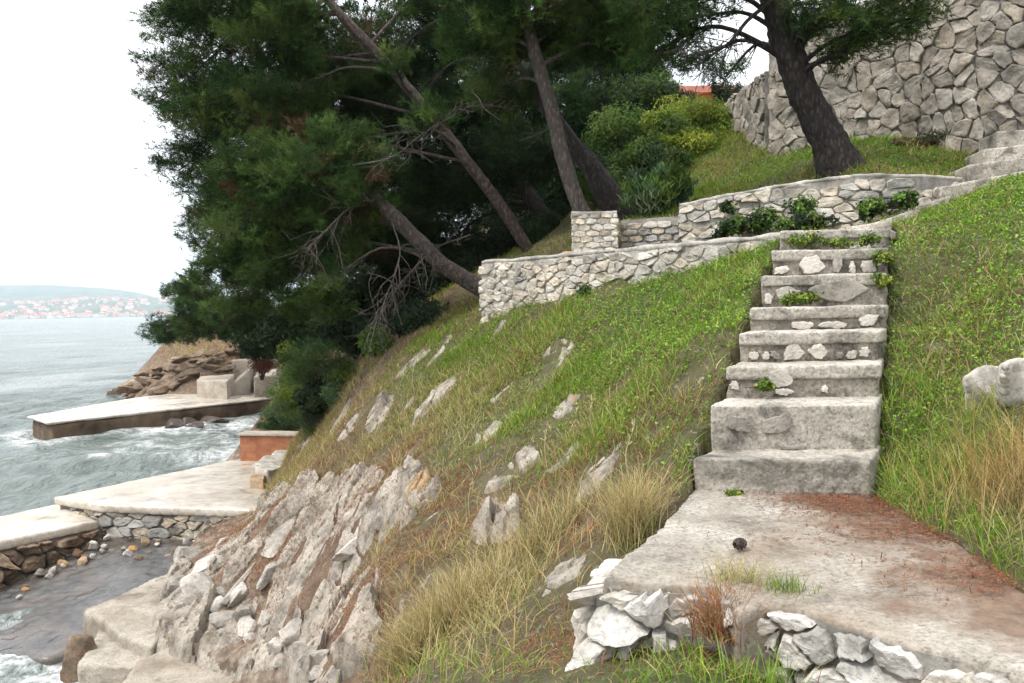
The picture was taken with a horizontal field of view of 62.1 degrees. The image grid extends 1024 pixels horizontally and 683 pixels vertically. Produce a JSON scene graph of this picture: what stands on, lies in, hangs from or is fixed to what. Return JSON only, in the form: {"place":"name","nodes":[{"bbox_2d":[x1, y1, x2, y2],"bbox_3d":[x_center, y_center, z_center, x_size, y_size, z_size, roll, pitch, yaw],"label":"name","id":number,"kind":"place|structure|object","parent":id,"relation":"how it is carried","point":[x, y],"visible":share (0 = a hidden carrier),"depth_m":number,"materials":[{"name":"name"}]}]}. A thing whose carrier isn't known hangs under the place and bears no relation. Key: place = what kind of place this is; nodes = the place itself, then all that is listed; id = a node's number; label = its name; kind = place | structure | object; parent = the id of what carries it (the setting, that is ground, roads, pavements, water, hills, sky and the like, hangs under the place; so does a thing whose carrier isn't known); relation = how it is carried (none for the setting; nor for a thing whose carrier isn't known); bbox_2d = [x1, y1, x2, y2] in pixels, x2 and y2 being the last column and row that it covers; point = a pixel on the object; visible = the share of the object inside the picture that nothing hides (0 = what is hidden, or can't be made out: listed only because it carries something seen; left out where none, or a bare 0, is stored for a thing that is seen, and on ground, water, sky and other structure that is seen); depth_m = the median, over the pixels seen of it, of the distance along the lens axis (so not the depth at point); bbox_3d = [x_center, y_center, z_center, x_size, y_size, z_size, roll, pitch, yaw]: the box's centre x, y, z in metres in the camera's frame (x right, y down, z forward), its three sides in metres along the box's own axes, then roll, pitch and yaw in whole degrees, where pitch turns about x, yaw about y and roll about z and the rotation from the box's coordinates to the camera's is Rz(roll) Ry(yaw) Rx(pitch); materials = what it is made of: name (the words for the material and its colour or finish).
{"place":"outdoors","nodes":[
{"label":"outdoors","id":0,"kind":"place"},
{"bbox_2d":[0,316,262,682],"bbox_3d":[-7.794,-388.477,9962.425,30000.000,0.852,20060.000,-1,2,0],"label":"sea","id":1,"kind":"structure","parent":0,"point":[52,365],"depth_m":33.35,"materials":[{"name":"liquid"}]},
{"bbox_2d":[27,390,270,439],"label":"concrete jetty","id":2,"kind":"object","parent":1,"relation":"in","point":[155,411],"visible":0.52,"depth_m":34.99,"materials":[{"name":"concrete"}]},
{"bbox_2d":[197,374,233,398],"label":"concrete block","id":3,"kind":"structure","parent":2,"relation":"on","point":[215,386],"depth_m":39.18,"materials":[{"name":"concrete"}]},
{"bbox_2d":[231,369,253,395],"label":"concrete wedge","id":4,"kind":"object","parent":2,"relation":"on","point":[242,383],"visible":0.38,"depth_m":40.66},
{"bbox_2d":[254,369,277,396],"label":"concrete block","id":5,"kind":"structure","parent":2,"relation":"on","point":[260,386],"depth_m":39.36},
{"bbox_2d":[0,285,283,318],"bbox_3d":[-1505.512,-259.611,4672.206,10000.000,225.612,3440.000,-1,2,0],"label":"hill","id":6,"kind":"structure","parent":0,"point":[12,293],"depth_m":4219.37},
{"bbox_2d":[0,0,864,297],"label":"sky","id":7,"kind":"structure","parent":0,"point":[75,210],"materials":[{"name":"white"}]},
{"bbox_2d":[131,128,1023,682],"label":"terrain","id":8,"kind":"structure","parent":0,"point":[229,656],"depth_m":6.88,"materials":[{"name":"plant"}]},
{"bbox_2d":[0,504,102,587],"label":"concrete platform","id":9,"kind":"structure","parent":8,"relation":"on","point":[32,540],"depth_m":15.05,"materials":[{"name":"concrete"}]},
{"bbox_2d":[0,537,192,664],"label":"slipway","id":10,"kind":"structure","parent":8,"relation":"on","point":[64,599],"depth_m":13.72,"materials":[{"name":"concrete"}]},
{"bbox_2d":[77,630,144,682],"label":"concrete ledge","id":11,"kind":"object","parent":8,"relation":"on","point":[108,660],"visible":0.31,"depth_m":10.36,"materials":[{"name":"concrete"}]},
{"bbox_2d":[83,574,166,657],"bbox_3d":[-5.268,4.221,12.216,1.407,1.099,3.700,-1,2,-6],"label":"concrete ledge","id":12,"kind":"object","parent":8,"relation":"on","point":[123,620],"visible":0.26,"depth_m":11.55,"materials":[{"name":"concrete"}]},
{"bbox_2d":[54,458,266,541],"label":"concrete platform","id":13,"kind":"structure","parent":8,"relation":"on","point":[183,504],"depth_m":16.06,"materials":[{"name":"concrete"}]},
{"bbox_2d":[250,473,265,488],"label":"stone block","id":14,"kind":"structure","parent":13,"relation":"on","point":[256,479],"depth_m":17.01,"materials":[{"name":"stone"}]},
{"bbox_2d":[237,430,298,460],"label":"brick wall","id":15,"kind":"structure","parent":13,"relation":"on","point":[256,445],"depth_m":20.07,"materials":[{"name":"brick"}]},
{"bbox_2d":[252,450,287,483],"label":"stone blocks","id":16,"kind":"structure","parent":13,"relation":"on","point":[265,465],"depth_m":18.08,"materials":[{"name":"stone"}]},
{"bbox_2d":[122,648,231,682],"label":"concrete ledge","id":17,"kind":"object","parent":8,"relation":"on","point":[164,666],"visible":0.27,"depth_m":9.65,"materials":[{"name":"concrete"}]},
{"bbox_2d":[173,546,205,561],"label":"cove rock","id":18,"kind":"object","parent":8,"relation":"on","point":[188,552],"visible":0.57,"depth_m":13.39,"materials":[{"name":"stone"}]},
{"bbox_2d":[135,274,257,358],"bbox_3d":[-13.709,-0.743,39.861,5.360,5.647,11.892,-3,3,-37],"label":"pine tree","id":19,"kind":"object","parent":8,"relation":"on","point":[184,324],"visible":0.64,"depth_m":39.56,"materials":[{"name":"green plant"}]},
{"bbox_2d":[180,571,213,596],"bbox_3d":[-4.045,3.217,11.113,0.572,0.449,0.373,-1,2,0],"label":"fallen block","id":20,"kind":"object","parent":8,"relation":"on","point":[200,582],"depth_m":10.99,"materials":[{"name":"stone"}]},
{"bbox_2d":[192,554,223,572],"bbox_3d":[-4.216,3.105,11.842,0.366,0.199,0.618,-1,2,0],"label":"rock slab","id":21,"kind":"object","parent":8,"relation":"on","point":[201,564],"visible":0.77,"depth_m":11.79,"materials":[{"name":"stone"}]},
{"bbox_2d":[209,610,234,629],"bbox_3d":[-3.490,3.390,10.327,0.384,0.242,0.296,-1,2,0],"label":"fallen block","id":22,"kind":"object","parent":8,"relation":"on","point":[219,619],"depth_m":10.25,"materials":[{"name":"stone"}]},
{"bbox_2d":[227,581,247,607],"bbox_3d":[-3.421,3.192,10.627,0.290,0.327,0.342,-1,2,0],"label":"fallen block","id":23,"kind":"object","parent":8,"relation":"on","point":[239,592],"depth_m":10.51,"materials":[{"name":"stone"}]},
{"bbox_2d":[232,359,255,379],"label":"concrete block","id":24,"kind":"structure","parent":8,"relation":"on","point":[241,367],"depth_m":43.09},
{"bbox_2d":[234,615,256,637],"bbox_3d":[-3.147,3.433,10.076,0.212,0.318,0.322,-3,3,-42],"label":"fallen block","id":25,"kind":"object","parent":8,"relation":"on","point":[246,624],"depth_m":10.02,"materials":[{"name":"stone"}]},
{"bbox_2d":[228,329,279,362],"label":"undergrowth bush","id":26,"kind":"object","parent":8,"relation":"on","point":[248,347],"visible":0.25,"depth_m":26.23,"materials":[{"name":"green plant"}]},
{"bbox_2d":[245,357,277,379],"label":"bush","id":27,"kind":"object","parent":8,"relation":"on","point":[261,368],"visible":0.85,"depth_m":37.23,"materials":[{"name":"red plant"}]},
{"bbox_2d":[256,561,276,590],"bbox_3d":[-3.028,2.917,10.642,0.234,0.270,0.645,0,3,28],"label":"rock slab","id":28,"kind":"object","parent":8,"relation":"on","point":[265,577],"visible":0.69,"depth_m":10.46,"materials":[{"name":"stone"}]},
{"bbox_2d":[261,515,296,558],"bbox_3d":[-3.022,2.565,11.479,0.316,0.484,1.066,0,2,19],"label":"rock slab","id":29,"kind":"object","parent":8,"relation":"on","point":[274,541],"visible":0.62,"depth_m":11.22,"materials":[{"name":"stone"}]},
{"bbox_2d":[254,402,303,430],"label":"bush","id":30,"kind":"object","parent":8,"relation":"on","point":[271,423],"visible":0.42,"depth_m":21.77,"materials":[{"name":"green plant"}]},
{"bbox_2d":[252,305,316,362],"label":"undergrowth bush","id":31,"kind":"object","parent":8,"relation":"on","point":[269,337],"visible":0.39,"depth_m":23.35,"materials":[{"name":"green plant"}]},
{"bbox_2d":[261,334,360,438],"bbox_3d":[-4.333,0.911,18.011,2.002,2.211,4.528,-2,3,-26],"label":"tamarisk","id":32,"kind":"object","parent":8,"relation":"on","point":[302,370],"visible":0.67,"depth_m":17.45,"materials":[{"name":"green plant"}]},
{"bbox_2d":[301,635,339,682],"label":"rock","id":33,"kind":"object","parent":8,"relation":"on","point":[325,659],"visible":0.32,"depth_m":6.41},
{"bbox_2d":[292,375,351,416],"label":"undergrowth bush","id":34,"kind":"object","parent":8,"relation":"on","point":[310,400],"visible":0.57,"depth_m":16.73,"materials":[{"name":"green plant"}]},
{"bbox_2d":[124,0,533,252],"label":"pine tree","id":35,"kind":"object","parent":8,"relation":"on","point":[247,24],"visible":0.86,"depth_m":16.34,"materials":[{"name":"green plant"}]},
{"bbox_2d":[149,389,521,682],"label":"limestone outcrop","id":36,"kind":"object","parent":8,"relation":"on","point":[185,636],"visible":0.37,"depth_m":9.82,"materials":[{"name":"stone"}]},
{"bbox_2d":[60,635,96,682],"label":"cove rock","id":37,"kind":"object","parent":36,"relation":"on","point":[78,647],"visible":0.71,"depth_m":10.65,"materials":[{"name":"stone"}]},
{"bbox_2d":[278,618,302,644],"bbox_3d":[-2.291,3.039,8.860,0.278,0.289,0.170,-2,2,-17],"label":"fallen block","id":38,"kind":"object","parent":36,"relation":"on","point":[288,632],"depth_m":8.81,"materials":[{"name":"stone"}]},
{"bbox_2d":[292,641,308,660],"bbox_3d":[-1.686,2.497,6.816,0.136,0.187,0.159,-1,2,0],"label":"fallen block","id":39,"kind":"object","parent":36,"relation":"on","point":[300,648],"depth_m":6.77,"materials":[{"name":"stone"}]},
{"bbox_2d":[298,649,329,667],"bbox_3d":[-1.527,2.487,6.569,0.234,0.202,0.200,-1,2,0],"label":"fallen block","id":40,"kind":"object","parent":36,"relation":"on","point":[317,656],"depth_m":6.50,"materials":[{"name":"stone"}]},
{"bbox_2d":[303,302,374,360],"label":"undergrowth bush","id":41,"kind":"object","parent":8,"relation":"on","point":[339,330],"visible":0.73,"depth_m":19.97,"materials":[{"name":"green plant"}]},
{"bbox_2d":[171,84,515,366],"bbox_3d":[-3.112,-1.751,14.476,8.060,4.261,3.969,1,3,44],"label":"pine tree","id":42,"kind":"object","parent":8,"relation":"on","point":[350,177],"visible":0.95,"depth_m":14.13,"materials":[{"name":"green plant"}]},
{"bbox_2d":[331,537,356,561],"bbox_3d":[-1.675,2.182,9.061,0.194,0.226,0.602,0,3,33],"label":"rock slab","id":43,"kind":"object","parent":8,"relation":"on","point":[346,551],"visible":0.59,"depth_m":8.89,"materials":[{"name":"stone"}]},
{"bbox_2d":[169,45,520,338],"bbox_3d":[-4.462,-3.824,24.068,10.119,9.335,6.021,0,2,16],"label":"pine tree","id":44,"kind":"object","parent":8,"relation":"on","point":[475,226],"visible":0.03,"depth_m":23.25,"materials":[{"name":"green plant"}]},
{"bbox_2d":[308,265,391,316],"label":"undergrowth bush","id":45,"kind":"object","parent":8,"relation":"on","point":[357,295],"visible":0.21,"depth_m":20.42,"materials":[{"name":"green plant"}]},
{"bbox_2d":[341,522,373,586],"bbox_3d":[-1.616,2.477,8.890,0.754,1.412,0.682,-1,2,0],"label":"rock","id":46,"kind":"object","parent":8,"relation":"on","point":[355,558],"visible":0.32,"depth_m":8.87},
{"bbox_2d":[150,0,590,273],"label":"pine tree","id":47,"kind":"object","parent":8,"relation":"on","point":[367,10],"visible":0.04,"depth_m":23.91,"materials":[{"name":"green plant"}]},
{"bbox_2d":[354,323,394,357],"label":"bush","id":48,"kind":"object","parent":8,"relation":"on","point":[375,347],"visible":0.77,"depth_m":15.10,"materials":[{"name":"green plant"}]},
{"bbox_2d":[365,391,393,432],"bbox_3d":[-1.897,1.294,12.262,0.803,1.339,1.215,-1,2,0],"label":"rock","id":49,"kind":"object","parent":8,"relation":"on","point":[383,405],"visible":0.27,"depth_m":12.23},
{"bbox_2d":[349,295,411,337],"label":"undergrowth bush","id":50,"kind":"object","parent":8,"relation":"on","point":[373,317],"visible":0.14,"depth_m":18.31,"materials":[{"name":"green plant"}]},
{"bbox_2d":[353,253,426,307],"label":"undergrowth bush","id":51,"kind":"object","parent":8,"relation":"on","point":[376,284],"visible":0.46,"depth_m":19.40,"materials":[{"name":"green plant"}]},
{"bbox_2d":[378,467,416,543],"bbox_3d":[-1.143,2.013,8.706,0.835,1.406,0.807,-1,2,0],"label":"rock","id":52,"kind":"object","parent":8,"relation":"on","point":[393,514],"visible":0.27,"depth_m":8.68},
{"bbox_2d":[384,297,450,337],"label":"undergrowth bush","id":53,"kind":"object","parent":8,"relation":"on","point":[414,315],"visible":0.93,"depth_m":14.71,"materials":[{"name":"green plant"}]},
{"bbox_2d":[404,467,430,502],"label":"rock","id":54,"kind":"object","parent":8,"relation":"on","point":[421,478],"visible":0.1,"depth_m":8.28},
{"bbox_2d":[331,573,506,682],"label":"grass tussock","id":55,"kind":"object","parent":8,"relation":"on","point":[389,669],"depth_m":5.18,"materials":[{"name":"plant"}]},
{"bbox_2d":[412,377,456,424],"bbox_3d":[-0.986,0.967,11.094,1.118,1.279,1.189,-1,2,0],"label":"rock","id":56,"kind":"object","parent":8,"relation":"on","point":[445,384],"visible":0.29,"depth_m":11.11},
{"bbox_2d":[398,268,473,313],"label":"undergrowth bush","id":57,"kind":"object","parent":8,"relation":"on","point":[437,284],"visible":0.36,"depth_m":17.17,"materials":[{"name":"green plant"}]},
{"bbox_2d":[346,520,538,682],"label":"grass tussock","id":58,"kind":"object","parent":8,"relation":"on","point":[459,585],"depth_m":5.18,"materials":[{"name":"plant"}]},
{"bbox_2d":[244,50,657,283],"bbox_3d":[-1.593,-3.742,18.883,9.783,5.484,4.451,-1,2,0],"label":"pine tree","id":59,"kind":"object","parent":8,"relation":"on","point":[575,108],"visible":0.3,"depth_m":18.09,"materials":[{"name":"green plant"}]},
{"bbox_2d":[434,228,517,278],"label":"undergrowth bush","id":60,"kind":"object","parent":8,"relation":"on","point":[468,262],"visible":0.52,"depth_m":18.60,"materials":[{"name":"green plant"}]},
{"bbox_2d":[327,1,639,219],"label":"pine tree","id":61,"kind":"object","parent":8,"relation":"on","point":[533,160],"visible":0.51,"depth_m":16.49,"materials":[{"name":"green plant"}]},
{"bbox_2d":[481,209,529,257],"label":"undergrowth bush","id":62,"kind":"object","parent":8,"relation":"on","point":[502,225],"visible":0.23,"depth_m":19.58,"materials":[{"name":"green plant"}]},
{"bbox_2d":[484,445,540,493],"bbox_3d":[0.001,1.279,7.315,0.996,0.759,0.804,-1,2,0],"label":"rock","id":63,"kind":"object","parent":8,"relation":"on","point":[527,453],"visible":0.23,"depth_m":7.26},
{"bbox_2d":[401,0,669,211],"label":"pine tree","id":64,"kind":"object","parent":8,"relation":"on","point":[542,42],"visible":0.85,"depth_m":12.69,"materials":[{"name":"green plant"}]},
{"bbox_2d":[510,208,564,244],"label":"undergrowth bush","id":65,"kind":"object","parent":8,"relation":"on","point":[537,226],"visible":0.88,"depth_m":17.13,"materials":[{"name":"green plant"}]},
{"bbox_2d":[450,463,628,587],"bbox_3d":[0.184,1.258,5.604,1.203,0.926,1.190,-1,2,0],"label":"grass tussock","id":66,"kind":"object","parent":8,"relation":"on","point":[544,528],"depth_m":5.61,"materials":[{"name":"plant"}]},
{"bbox_2d":[537,554,586,596],"bbox_3d":[0.234,1.490,4.521,0.828,0.700,0.876,-1,2,0],"label":"rock","id":67,"kind":"object","parent":8,"relation":"on","point":[559,575],"visible":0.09,"depth_m":4.49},
{"bbox_2d":[540,179,585,217],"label":"undergrowth bush","id":68,"kind":"object","parent":8,"relation":"on","point":[558,199],"visible":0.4,"depth_m":18.94,"materials":[{"name":"green plant"}]},
{"bbox_2d":[553,393,580,418],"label":"rock","id":69,"kind":"object","parent":8,"relation":"on","point":[567,405],"visible":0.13,"depth_m":7.78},
{"bbox_2d":[155,137,1023,682],"bbox_3d":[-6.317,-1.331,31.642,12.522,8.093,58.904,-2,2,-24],"label":"dry grass","id":70,"kind":"structure","parent":8,"relation":"on","point":[295,467],"depth_m":7.25,"materials":[{"name":"plant"}]},
{"bbox_2d":[571,211,618,251],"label":"stone pier","id":71,"kind":"structure","parent":8,"relation":"on","point":[595,230],"depth_m":10.91,"materials":[{"name":"stone"}]},
{"bbox_2d":[578,443,621,495],"bbox_3d":[0.610,1.071,5.919,0.564,0.713,0.696,-1,2,0],"label":"rock","id":72,"kind":"object","parent":8,"relation":"on","point":[608,461],"visible":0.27,"depth_m":5.92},
{"bbox_2d":[512,0,703,198],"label":"pine tree","id":73,"kind":"object","parent":8,"relation":"on","point":[601,68],"visible":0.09,"depth_m":25.14,"materials":[{"name":"green plant"}]},
{"bbox_2d":[555,450,701,556],"bbox_3d":[0.644,0.835,4.508,0.808,0.577,0.872,0,2,22],"label":"grass tussock","id":74,"kind":"object","parent":8,"relation":"on","point":[633,512],"depth_m":4.46,"materials":[{"name":"plant"}]},
{"bbox_2d":[478,232,779,323],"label":"terrace wall","id":75,"kind":"structure","parent":8,"relation":"on","point":[511,283],"depth_m":10.60,"materials":[{"name":"stone"}]},
{"bbox_2d":[576,101,696,205],"bbox_3d":[2.290,-3.726,16.933,2.293,2.241,3.267,-1,2,0],"label":"bush","id":76,"kind":"object","parent":8,"relation":"on","point":[616,158],"visible":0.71,"depth_m":16.71,"materials":[{"name":"green plant"}]},
{"bbox_2d":[565,559,719,670],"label":"retaining wall","id":77,"kind":"structure","parent":8,"relation":"on","point":[624,621],"depth_m":3.30,"materials":[{"name":"white stone"}]},
{"bbox_2d":[589,64,697,132],"bbox_3d":[4.078,-6.825,25.333,3.743,3.486,5.270,0,2,24],"label":"bush","id":78,"kind":"object","parent":8,"relation":"on","point":[662,85],"visible":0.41,"depth_m":23.42,"materials":[{"name":"green plant"}]},
{"bbox_2d":[620,216,678,248],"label":"parapet wall","id":79,"kind":"structure","parent":8,"relation":"on","point":[651,231],"depth_m":10.99,"materials":[{"name":"stone"}]},
{"bbox_2d":[616,158,698,215],"bbox_3d":[2.049,-2.183,12.208,1.290,0.957,0.906,-3,3,-39],"label":"oleander","id":80,"kind":"object","parent":8,"relation":"on","point":[662,186],"visible":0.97,"depth_m":12.02,"materials":[{"name":"green plant"}]},
{"bbox_2d":[632,93,734,165],"bbox_3d":[3.552,-4.176,16.785,2.005,1.555,2.232,0,3,28],"label":"broom bush","id":81,"kind":"object","parent":8,"relation":"on","point":[688,131],"visible":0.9,"depth_m":16.35,"materials":[{"name":"green plant"}]},
{"bbox_2d":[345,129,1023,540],"bbox_3d":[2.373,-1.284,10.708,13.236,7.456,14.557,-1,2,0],"label":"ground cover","id":82,"kind":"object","parent":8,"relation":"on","point":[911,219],"visible":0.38,"depth_m":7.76,"materials":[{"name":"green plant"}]},
{"bbox_2d":[651,67,744,105],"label":"bush","id":83,"kind":"object","parent":8,"relation":"on","point":[724,94],"visible":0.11,"depth_m":25.79,"materials":[{"name":"green plant"}]},
{"bbox_2d":[679,85,733,103],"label":"house","id":84,"kind":"structure","parent":8,"relation":"on","point":[706,90],"depth_m":46.99,"materials":[{"name":"orange paint"}]},
{"bbox_2d":[721,71,769,149],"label":"side wall","id":85,"kind":"structure","parent":8,"relation":"on","point":[749,111],"depth_m":15.04,"materials":[{"name":"grey stone"}]},
{"bbox_2d":[599,0,958,178],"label":"pine tree","id":86,"kind":"object","parent":8,"relation":"on","point":[789,36],"visible":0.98,"depth_m":11.19,"materials":[{"name":"green plant"}]},
{"bbox_2d":[693,229,896,498],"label":"stone staircase","id":87,"kind":"structure","parent":8,"relation":"on","point":[810,424],"depth_m":5.51,"materials":[{"name":"concrete"}]},
{"bbox_2d":[779,289,823,305],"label":"weed clump","id":88,"kind":"object","parent":87,"relation":"on","point":[796,298],"visible":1,"depth_m":6.59,"materials":[{"name":"green plant"}]},
{"bbox_2d":[785,230,883,248],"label":"weed clump","id":89,"kind":"object","parent":87,"relation":"on","point":[864,240],"visible":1,"depth_m":7.61,"materials":[{"name":"green plant"}]},
{"bbox_2d":[869,249,899,288],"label":"weed clump","id":90,"kind":"object","parent":87,"relation":"on","point":[886,258],"visible":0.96,"depth_m":7.07,"materials":[{"name":"green plant"}]},
{"bbox_2d":[678,173,962,242],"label":"curved wall","id":91,"kind":"structure","parent":8,"relation":"on","point":[838,196],"depth_m":9.70,"materials":[{"name":"stone"}]},
{"bbox_2d":[710,203,785,238],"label":"creeper","id":92,"kind":"object","parent":91,"relation":"attached to","point":[742,224],"visible":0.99,"depth_m":9.88,"materials":[{"name":"green plant"}]},
{"bbox_2d":[772,194,839,231],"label":"creeper","id":93,"kind":"object","parent":91,"relation":"attached to","point":[802,216],"visible":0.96,"depth_m":9.49,"materials":[{"name":"green plant"}]},
{"bbox_2d":[855,189,919,222],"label":"creeper","id":94,"kind":"object","parent":91,"relation":"attached to","point":[871,208],"visible":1,"depth_m":9.27,"materials":[{"name":"green plant"}]},
{"bbox_2d":[717,581,1010,682],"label":"retaining wall","id":95,"kind":"structure","parent":8,"relation":"on","point":[853,657],"depth_m":2.84,"materials":[{"name":"white stone"}]},
{"bbox_2d":[766,0,1023,155],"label":"tall wall","id":96,"kind":"structure","parent":8,"relation":"on","point":[962,81],"depth_m":12.03,"materials":[{"name":"grey stone"}]},
{"bbox_2d":[886,129,949,149],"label":"shrub","id":97,"kind":"object","parent":8,"relation":"on","point":[933,138],"visible":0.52,"depth_m":12.06,"materials":[{"name":"green plant"}]},
{"bbox_2d":[840,130,1023,229],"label":"staircase","id":98,"kind":"structure","parent":8,"relation":"on","point":[1002,152],"depth_m":9.85,"materials":[{"name":"concrete"}]},
{"bbox_2d":[880,387,1023,535],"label":"grass tussock","id":99,"kind":"object","parent":8,"relation":"on","point":[1011,480],"depth_m":4.03,"materials":[{"name":"plant"}]},
{"bbox_2d":[962,365,997,409],"bbox_3d":[2.960,0.340,5.334,0.239,0.419,0.734,0,3,29],"label":"boulder","id":100,"kind":"object","parent":8,"relation":"on","point":[984,377],"visible":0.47,"depth_m":5.07,"materials":[{"name":"stone"}]},
{"bbox_2d":[996,358,1023,406],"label":"boulder","id":101,"kind":"object","parent":8,"relation":"on","point":[1010,378],"visible":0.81,"depth_m":4.62,"materials":[{"name":"stone"}]},
{"bbox_2d":[603,490,1023,682],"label":"path","id":102,"kind":"structure","parent":0,"point":[992,639],"depth_m":3.37,"materials":[{"name":"concrete"}]},
{"bbox_2d":[659,570,800,656],"bbox_3d":[0.786,0.982,3.119,0.560,0.261,0.573,-1,2,0],"label":"grass tussock","id":103,"kind":"object","parent":102,"relation":"on","point":[708,624],"depth_m":3.08,"materials":[{"name":"plant"}]},
{"bbox_2d":[695,541,790,594],"bbox_3d":[0.887,0.897,3.318,0.414,0.190,0.494,0,3,35],"label":"grass tussock","id":104,"kind":"object","parent":102,"relation":"on","point":[733,572],"depth_m":3.35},
{"bbox_2d":[749,565,834,603],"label":"grass tussock","id":105,"kind":"object","parent":102,"relation":"on","point":[787,585],"depth_m":3.19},
{"bbox_2d":[607,489,1023,625],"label":"pine litter","id":106,"kind":"object","parent":102,"relation":"on","point":[880,505],"visible":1,"depth_m":3.93,"materials":[{"name":"plant"}]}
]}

